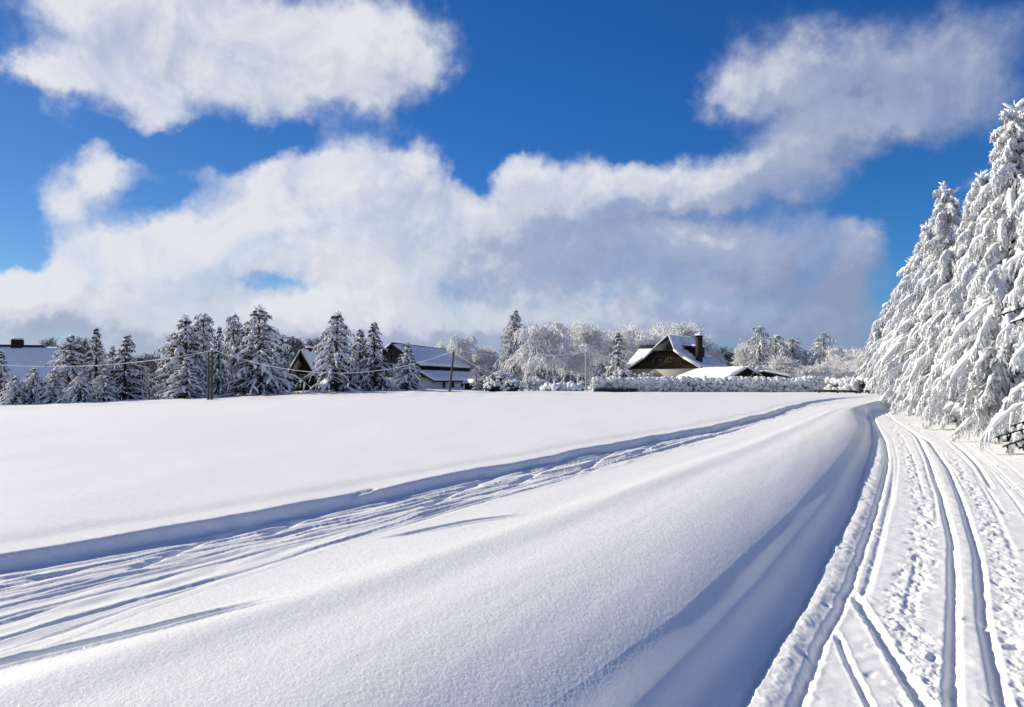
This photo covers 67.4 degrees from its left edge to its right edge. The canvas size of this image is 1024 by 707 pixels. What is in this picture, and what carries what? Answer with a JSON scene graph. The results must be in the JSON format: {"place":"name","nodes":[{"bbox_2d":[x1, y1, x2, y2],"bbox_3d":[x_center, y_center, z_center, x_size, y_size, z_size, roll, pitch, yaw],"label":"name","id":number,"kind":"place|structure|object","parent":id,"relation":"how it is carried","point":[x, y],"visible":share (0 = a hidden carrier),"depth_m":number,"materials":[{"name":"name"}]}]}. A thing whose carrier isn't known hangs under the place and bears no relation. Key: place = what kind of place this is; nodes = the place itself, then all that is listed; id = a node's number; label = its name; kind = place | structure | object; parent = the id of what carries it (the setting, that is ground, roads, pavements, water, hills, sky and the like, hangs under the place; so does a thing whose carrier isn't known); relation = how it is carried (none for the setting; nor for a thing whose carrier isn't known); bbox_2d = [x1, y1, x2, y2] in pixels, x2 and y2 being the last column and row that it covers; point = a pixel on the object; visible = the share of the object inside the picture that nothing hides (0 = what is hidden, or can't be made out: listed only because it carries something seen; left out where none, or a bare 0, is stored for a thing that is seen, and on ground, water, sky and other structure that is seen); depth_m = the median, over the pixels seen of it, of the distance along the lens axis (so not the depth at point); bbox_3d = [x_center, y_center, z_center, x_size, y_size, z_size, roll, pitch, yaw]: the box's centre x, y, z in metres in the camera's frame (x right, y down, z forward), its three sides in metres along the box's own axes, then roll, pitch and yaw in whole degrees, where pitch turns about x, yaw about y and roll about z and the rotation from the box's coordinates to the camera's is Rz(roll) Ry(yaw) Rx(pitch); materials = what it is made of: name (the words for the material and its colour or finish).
{"place":"outdoors","nodes":[
{"label":"outdoors","id":0,"kind":"place"},
{"bbox_2d":[0,381,1023,706],"bbox_3d":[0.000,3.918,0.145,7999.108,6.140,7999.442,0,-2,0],"label":"ground","id":1,"kind":"structure","parent":0,"point":[460,547],"depth_m":7.40,"materials":[{"name":"white snow"}]},
{"bbox_2d":[0,350,17,403],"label":"spruce","id":2,"kind":"object","parent":1,"relation":"on","point":[6,378],"visible":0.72,"depth_m":77.90,"materials":[{"name":"white plant"}]},
{"bbox_2d":[0,376,29,405],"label":"spruce","id":3,"kind":"object","parent":1,"relation":"on","point":[15,390],"visible":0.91,"depth_m":73.50,"materials":[{"name":"white plant"}]},
{"bbox_2d":[13,368,47,403],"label":"spruce","id":4,"kind":"object","parent":1,"relation":"on","point":[33,386],"visible":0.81,"depth_m":74.54,"materials":[{"name":"white plant"}]},
{"bbox_2d":[0,338,64,398],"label":"chimneyed house","id":5,"kind":"structure","parent":1,"relation":"on","point":[17,351],"depth_m":100.90,"materials":[{"name":"stone"}]},
{"bbox_2d":[33,368,71,403],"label":"spruce","id":6,"kind":"object","parent":1,"relation":"on","point":[54,378],"visible":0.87,"depth_m":74.57,"materials":[{"name":"white plant"}]},
{"bbox_2d":[38,337,85,374],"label":"bare tree","id":7,"kind":"object","parent":1,"relation":"on","point":[49,343],"visible":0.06,"depth_m":117.25,"materials":[{"name":"white plant"}]},
{"bbox_2d":[42,335,92,401],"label":"spruce","id":8,"kind":"object","parent":1,"relation":"on","point":[71,372],"visible":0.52,"depth_m":79.70,"materials":[{"name":"white plant"}]},
{"bbox_2d":[55,372,95,402],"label":"spruce","id":9,"kind":"object","parent":1,"relation":"on","point":[80,380],"visible":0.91,"depth_m":73.55,"materials":[{"name":"white plant"}]},
{"bbox_2d":[65,336,106,377],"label":"bare tree","id":10,"kind":"object","parent":1,"relation":"on","point":[78,350],"visible":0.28,"depth_m":119.12,"materials":[{"name":"grey plant"}]},
{"bbox_2d":[72,327,113,398],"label":"spruce","id":11,"kind":"object","parent":1,"relation":"on","point":[95,358],"visible":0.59,"depth_m":80.77,"materials":[{"name":"white plant"}]},
{"bbox_2d":[82,368,121,401],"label":"spruce","id":12,"kind":"object","parent":1,"relation":"on","point":[102,389],"visible":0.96,"depth_m":74.47,"materials":[{"name":"white plant"}]},
{"bbox_2d":[103,346,126,393],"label":"spruce","id":13,"kind":"object","parent":1,"relation":"on","point":[110,354],"visible":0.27,"depth_m":82.79,"materials":[{"name":"white plant"}]},
{"bbox_2d":[91,334,156,399],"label":"spruce","id":14,"kind":"object","parent":1,"relation":"on","point":[124,379],"visible":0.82,"depth_m":78.58,"materials":[{"name":"white plant"}]},
{"bbox_2d":[126,357,154,398],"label":"spruce","id":15,"kind":"object","parent":1,"relation":"on","point":[144,379],"visible":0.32,"depth_m":81.80,"materials":[{"name":"white plant"}]},
{"bbox_2d":[129,352,162,390],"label":"bare tree","id":16,"kind":"object","parent":1,"relation":"on","point":[152,365],"visible":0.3,"depth_m":115.70,"materials":[{"name":"grey plant"}]},
{"bbox_2d":[149,332,182,397],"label":"spruce","id":17,"kind":"object","parent":1,"relation":"on","point":[169,338],"visible":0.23,"depth_m":81.53,"materials":[{"name":"white plant"}]},
{"bbox_2d":[139,315,220,398],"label":"spruce","id":18,"kind":"object","parent":1,"relation":"on","point":[180,348],"visible":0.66,"depth_m":80.21,"materials":[{"name":"white plant"}]},
{"bbox_2d":[155,357,214,399],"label":"spruce","id":19,"kind":"object","parent":1,"relation":"on","point":[186,387],"visible":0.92,"depth_m":75.39,"materials":[{"name":"white plant"}]},
{"bbox_2d":[182,313,229,392],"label":"spruce","id":20,"kind":"object","parent":1,"relation":"on","point":[204,324],"visible":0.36,"depth_m":82.71,"materials":[{"name":"white plant"}]},
{"bbox_2d":[207,348,214,399],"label":"utility pole","id":21,"kind":"object","parent":1,"relation":"on","point":[209,378],"visible":0.96,"depth_m":67.93,"materials":[{"name":"brown wood"}]},
{"bbox_2d":[0,350,213,366],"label":"overhead wire","id":22,"kind":"object","parent":21,"relation":"attached to","point":[104,364],"visible":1,"depth_m":67.22,"materials":[{"name":"black metal"}]},
{"bbox_2d":[215,350,454,372],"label":"overhead wire","id":23,"kind":"object","parent":21,"relation":"attached to","point":[326,372],"visible":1,"depth_m":71.28,"materials":[{"name":"black metal"}]},
{"bbox_2d":[201,326,238,395],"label":"spruce","id":24,"kind":"object","parent":1,"relation":"on","point":[218,363],"visible":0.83,"depth_m":78.80,"materials":[{"name":"white plant"}]},
{"bbox_2d":[222,313,254,393],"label":"spruce","id":25,"kind":"object","parent":1,"relation":"on","point":[232,329],"visible":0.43,"depth_m":87.65,"materials":[{"name":"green plant"}]},
{"bbox_2d":[226,323,257,390],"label":"spruce","id":26,"kind":"object","parent":1,"relation":"on","point":[243,353],"visible":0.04,"depth_m":88.55,"materials":[{"name":"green plant"}]},
{"bbox_2d":[200,304,311,397],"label":"spruce","id":27,"kind":"object","parent":1,"relation":"on","point":[259,381],"visible":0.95,"depth_m":79.42,"materials":[{"name":"white plant"}]},
{"bbox_2d":[272,352,293,392],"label":"spruce","id":28,"kind":"object","parent":1,"relation":"on","point":[283,357],"visible":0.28,"depth_m":85.96,"materials":[{"name":"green plant"}]},
{"bbox_2d":[272,335,303,369],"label":"bare tree","id":29,"kind":"object","parent":1,"relation":"on","point":[288,357],"visible":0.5,"depth_m":111.10,"materials":[{"name":"grey plant"}]},
{"bbox_2d":[287,346,330,390],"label":"triangular cabin","id":30,"kind":"object","parent":1,"relation":"on","point":[303,360],"visible":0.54,"depth_m":92.30,"materials":[{"name":"wood"}]},
{"bbox_2d":[299,374,304,379],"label":"window","id":31,"kind":"structure","parent":30,"relation":"in","point":[301,376],"depth_m":92.27,"materials":[{"name":"glass"}]},
{"bbox_2d":[293,337,328,357],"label":"bare tree","id":32,"kind":"object","parent":1,"relation":"on","point":[312,344],"visible":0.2,"depth_m":113.47,"materials":[{"name":"grey plant"}]},
{"bbox_2d":[294,310,367,392],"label":"spruce","id":33,"kind":"object","parent":1,"relation":"on","point":[332,380],"visible":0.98,"depth_m":82.42,"materials":[{"name":"white plant"}]},
{"bbox_2d":[338,329,378,390],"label":"spruce","id":34,"kind":"object","parent":1,"relation":"on","point":[359,346],"visible":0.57,"depth_m":84.40,"materials":[{"name":"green plant"}]},
{"bbox_2d":[338,321,396,390],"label":"spruce","id":35,"kind":"object","parent":1,"relation":"on","point":[375,359],"visible":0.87,"depth_m":83.53,"materials":[{"name":"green plant"}]},
{"bbox_2d":[384,342,434,390],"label":"spruce","id":36,"kind":"object","parent":1,"relation":"on","point":[409,377],"visible":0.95,"depth_m":81.54,"materials":[{"name":"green plant"}]},
{"bbox_2d":[372,342,481,388],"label":"farmhouse","id":37,"kind":"object","parent":1,"relation":"on","point":[436,372],"visible":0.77,"depth_m":93.68,"materials":[{"name":"stone"}]},
{"bbox_2d":[390,355,397,360],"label":"window","id":38,"kind":"structure","parent":37,"relation":"in","point":[392,357],"depth_m":89.98,"materials":[{"name":"paint"}]},
{"bbox_2d":[434,338,448,348],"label":"rimed tree","id":39,"kind":"object","parent":1,"relation":"on","point":[441,345],"visible":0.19,"depth_m":115.74,"materials":[{"name":"white plant"}]},
{"bbox_2d":[448,348,455,391],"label":"utility pole","id":40,"kind":"object","parent":1,"relation":"on","point":[450,381],"visible":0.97,"depth_m":75.91,"materials":[{"name":"brown wood"}]},
{"bbox_2d":[70,353,847,392],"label":"wood","id":41,"kind":"object","parent":1,"relation":"on","point":[568,377],"visible":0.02,"depth_m":151.40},
{"bbox_2d":[447,334,478,371],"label":"rimed tree","id":42,"kind":"object","parent":1,"relation":"on","point":[462,345],"visible":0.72,"depth_m":107.38,"materials":[{"name":"white plant"}]},
{"bbox_2d":[462,379,482,389],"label":"shed","id":43,"kind":"structure","parent":1,"relation":"on","point":[467,382],"depth_m":88.44,"materials":[{"name":"stone"}]},
{"bbox_2d":[470,367,483,390],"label":"young spruce","id":44,"kind":"object","parent":1,"relation":"on","point":[476,381],"visible":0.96,"depth_m":85.81,"materials":[{"name":"white plant"}]},
{"bbox_2d":[479,365,488,389],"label":"young spruce","id":45,"kind":"object","parent":1,"relation":"on","point":[485,373],"visible":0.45,"depth_m":87.88,"materials":[{"name":"white plant"}]},
{"bbox_2d":[467,343,502,374],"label":"rimed tree","id":46,"kind":"object","parent":1,"relation":"on","point":[482,359],"visible":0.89,"depth_m":108.64,"materials":[{"name":"white plant"}]},
{"bbox_2d":[480,360,501,375],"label":"bare tree","id":47,"kind":"object","parent":1,"relation":"on","point":[490,369],"visible":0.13,"depth_m":115.68,"materials":[{"name":"grey plant"}]},
{"bbox_2d":[479,380,504,391],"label":"bush","id":48,"kind":"object","parent":1,"relation":"on","point":[491,386],"visible":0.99,"depth_m":80.64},
{"bbox_2d":[482,370,515,390],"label":"bush","id":49,"kind":"object","parent":1,"relation":"on","point":[502,377],"visible":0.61,"depth_m":83.48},
{"bbox_2d":[491,309,534,379],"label":"snow-covered tree","id":50,"kind":"object","parent":1,"relation":"on","point":[509,350],"visible":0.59,"depth_m":99.50,"materials":[{"name":"white snow"}]},
{"bbox_2d":[503,379,525,390],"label":"bush","id":51,"kind":"object","parent":1,"relation":"on","point":[512,385],"visible":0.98,"depth_m":81.50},
{"bbox_2d":[521,375,545,390],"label":"bush","id":52,"kind":"object","parent":1,"relation":"on","point":[533,383],"visible":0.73,"depth_m":87.21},
{"bbox_2d":[500,322,577,382],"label":"rimed tree","id":53,"kind":"object","parent":1,"relation":"on","point":[538,344],"visible":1,"depth_m":96.15,"materials":[{"name":"white plant"}]},
{"bbox_2d":[540,383,566,390],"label":"bush","id":54,"kind":"object","parent":1,"relation":"on","point":[551,386],"visible":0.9,"depth_m":81.35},
{"bbox_2d":[543,341,603,386],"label":"rimed tree","id":55,"kind":"object","parent":1,"relation":"on","point":[578,361],"visible":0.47,"depth_m":100.16,"materials":[{"name":"white plant"}]},
{"bbox_2d":[562,382,585,390],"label":"bush","id":56,"kind":"object","parent":1,"relation":"on","point":[571,386],"visible":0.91,"depth_m":81.09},
{"bbox_2d":[555,329,601,383],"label":"rimed tree","id":57,"kind":"object","parent":1,"relation":"on","point":[592,358],"visible":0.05,"depth_m":108.89,"materials":[{"name":"white plant"}]},
{"bbox_2d":[585,349,591,389],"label":"utility pole","id":58,"kind":"object","parent":1,"relation":"on","point":[586,359],"visible":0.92,"depth_m":83.95,"materials":[{"name":"grey wood"}]},
{"bbox_2d":[456,350,586,356],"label":"overhead wire","id":59,"kind":"object","parent":58,"relation":"attached to","point":[523,356],"visible":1,"depth_m":79.95,"materials":[{"name":"black metal"}]},
{"bbox_2d":[565,315,612,387],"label":"rimed tree","id":60,"kind":"object","parent":1,"relation":"on","point":[593,337],"visible":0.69,"depth_m":104.22,"materials":[{"name":"white plant"}]},
{"bbox_2d":[593,327,624,374],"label":"rimed tree","id":61,"kind":"object","parent":1,"relation":"on","point":[610,339],"visible":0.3,"depth_m":110.88,"materials":[{"name":"white plant"}]},
{"bbox_2d":[593,388,636,391],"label":"stone wall","id":62,"kind":"structure","parent":1,"relation":"on","point":[612,390],"depth_m":74.92,"materials":[{"name":"black stone"}]},
{"bbox_2d":[602,331,631,376],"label":"spruce","id":63,"kind":"object","parent":1,"relation":"on","point":[617,347],"visible":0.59,"depth_m":87.86,"materials":[{"name":"white plant"}]},
{"bbox_2d":[610,368,632,377],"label":"bush","id":64,"kind":"object","parent":1,"relation":"on","point":[622,373],"visible":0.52,"depth_m":78.75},
{"bbox_2d":[609,321,663,370],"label":"rimed tree","id":65,"kind":"object","parent":1,"relation":"on","point":[635,340],"visible":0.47,"depth_m":110.71,"materials":[{"name":"white plant"}]},
{"bbox_2d":[638,371,650,376],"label":"bush","id":66,"kind":"object","parent":1,"relation":"on","point":[644,374],"visible":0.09,"depth_m":78.86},
{"bbox_2d":[642,320,675,342],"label":"rimed tree","id":67,"kind":"object","parent":1,"relation":"on","point":[658,330],"visible":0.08,"depth_m":119.43,"materials":[{"name":"white plant"}]},
{"bbox_2d":[627,333,728,377],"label":"gabled house","id":68,"kind":"structure","parent":1,"relation":"on","point":[675,356],"depth_m":92.28,"materials":[{"name":"beige paint"}]},
{"bbox_2d":[649,357,654,362],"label":"window","id":69,"kind":"structure","parent":68,"relation":"in","point":[651,359],"depth_m":93.08,"materials":[{"name":"glass"}]},
{"bbox_2d":[656,357,661,362],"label":"window","id":70,"kind":"structure","parent":68,"relation":"in","point":[658,359],"depth_m":92.45,"materials":[{"name":"glass"}]},
{"bbox_2d":[668,355,673,361],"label":"window","id":71,"kind":"structure","parent":68,"relation":"in","point":[670,357],"depth_m":91.42,"materials":[{"name":"glass"}]},
{"bbox_2d":[656,319,704,343],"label":"rimed tree","id":72,"kind":"object","parent":1,"relation":"on","point":[689,331],"visible":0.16,"depth_m":112.64,"materials":[{"name":"white plant"}]},
{"bbox_2d":[684,328,717,352],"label":"rimed tree","id":73,"kind":"object","parent":1,"relation":"on","point":[707,343],"visible":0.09,"depth_m":116.83,"materials":[{"name":"white plant"}]},
{"bbox_2d":[588,375,830,391],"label":"hedge","id":74,"kind":"object","parent":1,"relation":"on","point":[808,383],"visible":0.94,"depth_m":75.18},
{"bbox_2d":[706,343,727,363],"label":"rimed tree","id":75,"kind":"object","parent":1,"relation":"on","point":[715,355],"visible":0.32,"depth_m":111.21,"materials":[{"name":"grey plant"}]},
{"bbox_2d":[676,366,762,377],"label":"garage","id":76,"kind":"structure","parent":1,"relation":"on","point":[743,371],"depth_m":81.71,"materials":[{"name":"stone"}]},
{"bbox_2d":[717,346,742,366],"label":"bare tree","id":77,"kind":"object","parent":1,"relation":"on","point":[726,356],"visible":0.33,"depth_m":117.08,"materials":[{"name":"white plant"}]},
{"bbox_2d":[729,338,775,367],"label":"rimed tree","id":78,"kind":"object","parent":1,"relation":"on","point":[742,357],"visible":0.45,"depth_m":100.27,"materials":[{"name":"white plant"}]},
{"bbox_2d":[745,326,774,370],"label":"rimed conifer","id":79,"kind":"object","parent":1,"relation":"on","point":[752,362],"visible":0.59,"depth_m":97.58,"materials":[{"name":"white plant"}]},
{"bbox_2d":[752,370,797,378],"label":"shed","id":80,"kind":"structure","parent":1,"relation":"on","point":[768,373],"depth_m":79.65,"materials":[{"name":"stone"}]},
{"bbox_2d":[762,334,794,369],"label":"rimed conifer","id":81,"kind":"object","parent":1,"relation":"on","point":[776,349],"visible":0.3,"depth_m":101.86,"materials":[{"name":"white plant"}]},
{"bbox_2d":[757,354,806,374],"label":"rimed tree","id":82,"kind":"object","parent":1,"relation":"on","point":[783,364],"visible":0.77,"depth_m":92.43,"materials":[{"name":"white plant"}]},
{"bbox_2d":[765,338,801,363],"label":"rimed tree","id":83,"kind":"object","parent":1,"relation":"on","point":[785,347],"visible":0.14,"depth_m":105.05,"materials":[{"name":"white plant"}]},
{"bbox_2d":[785,337,808,373],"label":"rimed conifer","id":84,"kind":"object","parent":1,"relation":"on","point":[789,344],"visible":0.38,"depth_m":103.97,"materials":[{"name":"white plant"}]},
{"bbox_2d":[802,349,816,367],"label":"rimed conifer","id":85,"kind":"object","parent":1,"relation":"on","point":[808,356],"visible":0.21,"depth_m":105.66,"materials":[{"name":"grey plant"}]},
{"bbox_2d":[792,361,834,377],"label":"rimed tree","id":86,"kind":"object","parent":1,"relation":"on","point":[821,369],"visible":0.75,"depth_m":89.73,"materials":[{"name":"white plant"}]},
{"bbox_2d":[803,333,843,377],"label":"rimed conifer","id":87,"kind":"object","parent":1,"relation":"on","point":[823,346],"visible":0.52,"depth_m":99.80,"materials":[{"name":"white plant"}]},
{"bbox_2d":[818,390,857,393],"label":"wooden fence","id":88,"kind":"object","parent":1,"relation":"on","point":[851,391],"visible":0.73,"depth_m":69.03,"materials":[{"name":"brown wood"}]},
{"bbox_2d":[820,346,856,376],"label":"rimed tree","id":89,"kind":"object","parent":1,"relation":"on","point":[832,351],"visible":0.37,"depth_m":97.39,"materials":[{"name":"white plant"}]},
{"bbox_2d":[822,376,862,392],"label":"hedge","id":90,"kind":"object","parent":1,"relation":"on","point":[835,383],"visible":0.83,"depth_m":71.65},
{"bbox_2d":[827,354,858,378],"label":"rimed tree","id":91,"kind":"object","parent":1,"relation":"on","point":[836,363],"visible":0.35,"depth_m":91.14,"materials":[{"name":"white plant"}]},
{"bbox_2d":[838,348,869,373],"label":"rimed tree","id":92,"kind":"object","parent":1,"relation":"on","point":[855,363],"visible":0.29,"depth_m":84.13,"materials":[{"name":"white plant"}]},
{"bbox_2d":[849,376,877,392],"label":"thicket","id":93,"kind":"object","parent":1,"relation":"on","point":[859,381],"visible":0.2,"depth_m":70.37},
{"bbox_2d":[852,321,885,385],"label":"snowy spruce","id":94,"kind":"object","parent":1,"relation":"on","point":[875,336],"visible":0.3,"depth_m":77.76,"materials":[{"name":"white plant"}]},
{"bbox_2d":[859,390,878,393],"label":"wooden fence","id":95,"kind":"object","parent":1,"relation":"on","point":[860,391],"visible":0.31,"depth_m":68.53,"materials":[{"name":"brown wood"}]},
{"bbox_2d":[863,288,900,394],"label":"snowy spruce","id":96,"kind":"object","parent":1,"relation":"on","point":[887,316],"visible":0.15,"depth_m":66.58,"materials":[{"name":"white plant"}]},
{"bbox_2d":[867,255,919,408],"bbox_3d":[28.235,-1.411,54.077,5.946,11.128,5.887,-1,-2,35],"label":"snowy spruce","id":97,"kind":"object","parent":1,"relation":"on","point":[895,320],"visible":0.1,"depth_m":54.59,"materials":[{"name":"white plant"}]},
{"bbox_2d":[877,220,936,416],"bbox_3d":[23.948,-1.921,44.173,5.050,11.474,4.882,-2,-3,39],"label":"snowy spruce","id":98,"kind":"object","parent":1,"relation":"on","point":[902,359],"visible":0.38,"depth_m":44.20,"materials":[{"name":"white plant"}]},
{"bbox_2d":[897,181,964,424],"bbox_3d":[20.553,-2.312,36.035,4.982,11.670,4.656,-2,-3,40],"label":"snowy spruce","id":99,"kind":"object","parent":1,"relation":"on","point":[946,216],"visible":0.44,"depth_m":35.92,"materials":[{"name":"white plant"}]},
{"bbox_2d":[921,169,992,430],"bbox_3d":[19.039,-2.080,31.145,4.575,10.828,4.374,1,-2,-36],"label":"snowy spruce","id":100,"kind":"object","parent":1,"relation":"on","point":[954,293],"visible":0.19,"depth_m":31.27,"materials":[{"name":"white plant"}]},
{"bbox_2d":[923,98,1023,445],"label":"snowy spruce","id":101,"kind":"object","parent":1,"relation":"on","point":[981,326],"visible":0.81,"depth_m":24.87,"materials":[{"name":"white plant"}]},
{"bbox_2d":[978,160,1023,454],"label":"snowy spruce","id":102,"kind":"object","parent":1,"relation":"on","point":[1008,331],"visible":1,"depth_m":20.82,"materials":[{"name":"white plant"}]},
{"bbox_2d":[0,0,1023,380],"label":"sky","id":103,"kind":"structure","parent":0,"point":[426,171],"materials":[{"name":"blue"}]}
]}

